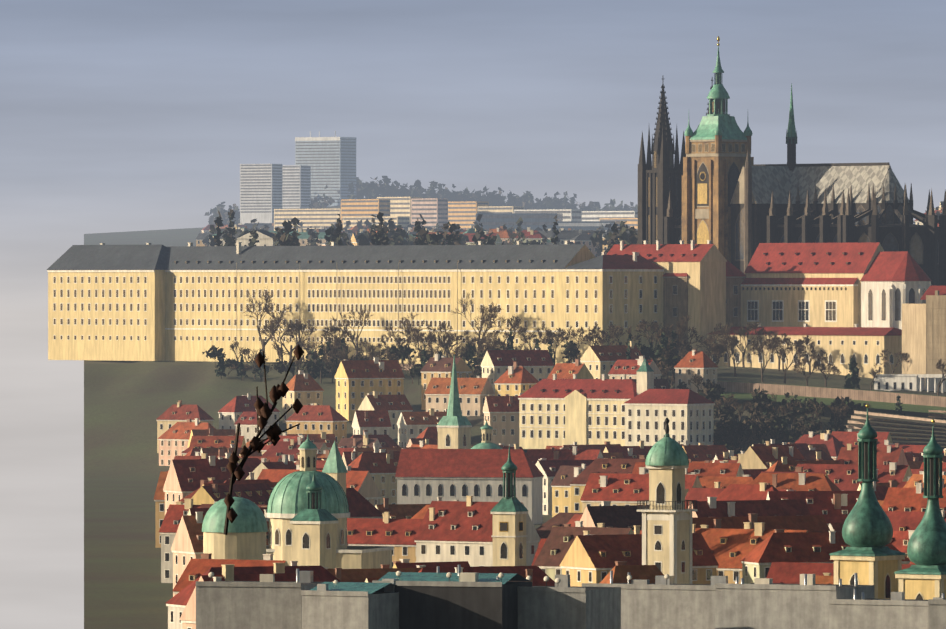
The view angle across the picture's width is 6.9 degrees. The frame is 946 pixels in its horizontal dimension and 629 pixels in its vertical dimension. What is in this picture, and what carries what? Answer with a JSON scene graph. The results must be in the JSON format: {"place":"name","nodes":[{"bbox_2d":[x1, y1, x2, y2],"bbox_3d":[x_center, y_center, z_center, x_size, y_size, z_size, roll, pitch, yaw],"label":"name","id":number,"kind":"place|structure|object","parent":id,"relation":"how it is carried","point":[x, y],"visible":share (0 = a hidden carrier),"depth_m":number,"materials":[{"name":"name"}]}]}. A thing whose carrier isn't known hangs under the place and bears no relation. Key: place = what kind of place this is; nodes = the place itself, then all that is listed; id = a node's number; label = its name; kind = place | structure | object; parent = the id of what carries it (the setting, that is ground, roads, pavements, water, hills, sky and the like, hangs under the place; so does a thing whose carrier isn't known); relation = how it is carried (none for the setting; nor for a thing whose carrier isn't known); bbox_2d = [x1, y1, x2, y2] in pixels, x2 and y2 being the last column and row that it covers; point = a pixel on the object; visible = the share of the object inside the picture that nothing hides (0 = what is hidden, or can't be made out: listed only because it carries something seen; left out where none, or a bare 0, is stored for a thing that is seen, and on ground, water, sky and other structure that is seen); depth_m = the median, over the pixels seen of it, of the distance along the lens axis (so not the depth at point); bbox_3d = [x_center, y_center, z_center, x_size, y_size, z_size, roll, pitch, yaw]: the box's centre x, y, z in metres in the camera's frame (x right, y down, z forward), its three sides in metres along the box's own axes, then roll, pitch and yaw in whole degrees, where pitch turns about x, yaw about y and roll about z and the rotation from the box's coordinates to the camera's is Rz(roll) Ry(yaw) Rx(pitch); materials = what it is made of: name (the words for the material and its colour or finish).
{"place":"outdoors","nodes":[
{"label":"outdoors","id":0,"kind":"place"},
{"bbox_2d":[224,344,303,534],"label":"branches","id":1,"kind":"object","parent":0,"point":[274,431],"visible":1,"depth_m":14.02,"materials":[{"name":"black plant"}]},
{"bbox_2d":[0,0,945,628],"label":"sky","id":2,"kind":"structure","parent":0,"point":[116,115],"materials":[{"name":"grey"}]},
{"bbox_2d":[84,205,945,628],"bbox_3d":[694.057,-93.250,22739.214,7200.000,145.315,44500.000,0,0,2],"label":"ground","id":3,"kind":"structure","parent":0,"point":[126,403],"depth_m":2950.33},
{"bbox_2d":[202,497,267,559],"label":"domed church","id":4,"kind":"structure","parent":3,"relation":"on","point":[244,538],"depth_m":1657.26,"materials":[{"name":"green metal"}]},
{"bbox_2d":[290,471,338,568],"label":"church tower","id":5,"kind":"structure","parent":3,"relation":"on","point":[313,535],"depth_m":1619.79,"materials":[{"name":"beige paint"}]},
{"bbox_2d":[266,436,393,568],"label":"domed church","id":6,"kind":"structure","parent":3,"relation":"on","point":[287,501],"depth_m":1696.79,"materials":[{"name":"green metal"}]},
{"bbox_2d":[322,441,347,493],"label":"tower spire","id":7,"kind":"structure","parent":3,"relation":"on","point":[335,468],"depth_m":1900.98,"materials":[{"name":"green metal"}]},
{"bbox_2d":[195,222,637,256],"bbox_3d":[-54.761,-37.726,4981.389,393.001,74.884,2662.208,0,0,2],"label":"trees","id":8,"kind":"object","parent":3,"relation":"on","point":[264,238],"depth_m":4422.00,"materials":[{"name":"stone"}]},
{"bbox_2d":[156,341,717,465],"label":"town houses","id":9,"kind":"structure","parent":3,"relation":"on","point":[373,404],"depth_m":2908.27,"materials":[{"name":"beige paint"}]},
{"bbox_2d":[240,131,637,231],"bbox_3d":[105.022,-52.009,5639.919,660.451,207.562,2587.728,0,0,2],"label":"distant apartment buildings","id":10,"kind":"structure","parent":3,"relation":"on","point":[277,195],"depth_m":5892.73,"materials":[{"name":"white concrete"}]},
{"bbox_2d":[436,352,471,448],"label":"church steeple","id":11,"kind":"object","parent":3,"relation":"on","point":[454,425],"depth_m":2499.54,"materials":[{"name":"green metal"}]},
{"bbox_2d":[395,449,543,524],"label":"church nave","id":12,"kind":"structure","parent":3,"relation":"on","point":[425,476],"depth_m":2346.86,"materials":[{"name":"red tile"}]},
{"bbox_2d":[471,419,501,448],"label":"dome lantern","id":13,"kind":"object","parent":3,"relation":"on","point":[486,437],"depth_m":2459.65,"materials":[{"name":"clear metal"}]},
{"bbox_2d":[47,240,931,377],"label":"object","id":14,"kind":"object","parent":3,"relation":"on","point":[841,304],"visible":0.88,"depth_m":3078.39,"materials":[{"name":"paint"}]},
{"bbox_2d":[490,444,527,565],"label":"belfry tower","id":15,"kind":"structure","parent":3,"relation":"on","point":[509,511],"depth_m":1598.99,"materials":[{"name":"beige paint"}]},
{"bbox_2d":[153,441,945,547],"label":"town houses","id":16,"kind":"structure","parent":3,"relation":"on","point":[182,477],"depth_m":2149.91,"materials":[{"name":"red tile"}]},
{"bbox_2d":[159,467,945,596],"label":"town houses","id":17,"kind":"structure","parent":3,"relation":"on","point":[609,500],"depth_m":1887.63,"materials":[{"name":"red tile"}]},
{"bbox_2d":[165,496,945,628],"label":"town houses","id":18,"kind":"structure","parent":3,"relation":"on","point":[450,536],"depth_m":1565.15,"materials":[{"name":"red tile"}]},
{"bbox_2d":[166,429,945,514],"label":"town houses","id":19,"kind":"structure","parent":3,"relation":"on","point":[380,465],"depth_m":2591.27,"materials":[{"name":"red tile"}]},
{"bbox_2d":[202,176,926,255],"bbox_3d":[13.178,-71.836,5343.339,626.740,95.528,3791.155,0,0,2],"label":"hill trees","id":20,"kind":"object","parent":3,"relation":"on","point":[386,235],"visible":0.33,"depth_m":4281.46,"materials":[{"name":"green plant"}]},
{"bbox_2d":[196,565,945,628],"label":"rooftops","id":21,"kind":"object","parent":3,"relation":"on","point":[416,600],"visible":1,"depth_m":1279.02,"materials":[{"name":"concrete"}]},
{"bbox_2d":[202,329,945,453],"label":"hillside trees","id":22,"kind":"object","parent":3,"relation":"on","point":[763,422],"visible":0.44,"depth_m":2934.76,"materials":[{"name":"green plant"}]},
{"bbox_2d":[244,287,945,395],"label":"trees","id":23,"kind":"object","parent":3,"relation":"on","point":[852,381],"visible":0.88,"depth_m":3012.93,"materials":[{"name":"green plant"}]},
{"bbox_2d":[517,359,714,448],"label":"palace building","id":24,"kind":"structure","parent":3,"relation":"on","point":[555,411],"depth_m":2787.28,"materials":[{"name":"beige paint"}]},
{"bbox_2d":[637,418,696,583],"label":"bell tower","id":25,"kind":"structure","parent":3,"relation":"on","point":[666,532],"depth_m":1497.24,"materials":[{"name":"beige paint"}]},
{"bbox_2d":[400,364,945,446],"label":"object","id":26,"kind":"object","parent":3,"relation":"on","point":[906,430],"visible":0.5,"depth_m":2852.69,"materials":[{"name":"stone"}]},
{"bbox_2d":[638,36,945,285],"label":"cathedral","id":27,"kind":"structure","parent":3,"relation":"on","point":[726,195],"depth_m":3085.56,"materials":[{"name":"stone"}]},
{"bbox_2d":[829,404,945,599],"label":"church towers","id":28,"kind":"structure","parent":3,"relation":"on","point":[869,557],"depth_m":1394.24,"materials":[{"name":"green metal"}]},
{"bbox_2d":[874,374,945,392],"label":"garden pavilion","id":29,"kind":"structure","parent":3,"relation":"on","point":[910,382],"depth_m":2910.33,"materials":[{"name":"white paint"}]},
{"bbox_2d":[902,286,945,373],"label":"building","id":30,"kind":"structure","parent":3,"relation":"on","point":[924,337],"depth_m":2928.51,"materials":[{"name":"paint"}]},
{"bbox_2d":[914,201,943,226],"bbox_3d":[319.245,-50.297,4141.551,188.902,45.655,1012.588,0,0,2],"label":"hill villas","id":31,"kind":"object","parent":3,"relation":"on","point":[917,222],"visible":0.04,"depth_m":4392.91,"materials":[{"name":"white paint"}]},
{"bbox_2d":[925,203,943,218],"bbox_3d":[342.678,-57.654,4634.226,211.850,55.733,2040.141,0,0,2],"label":"hill trees","id":32,"kind":"object","parent":3,"relation":"on","point":[938,213],"depth_m":4121.48,"materials":[{"name":"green plant"}]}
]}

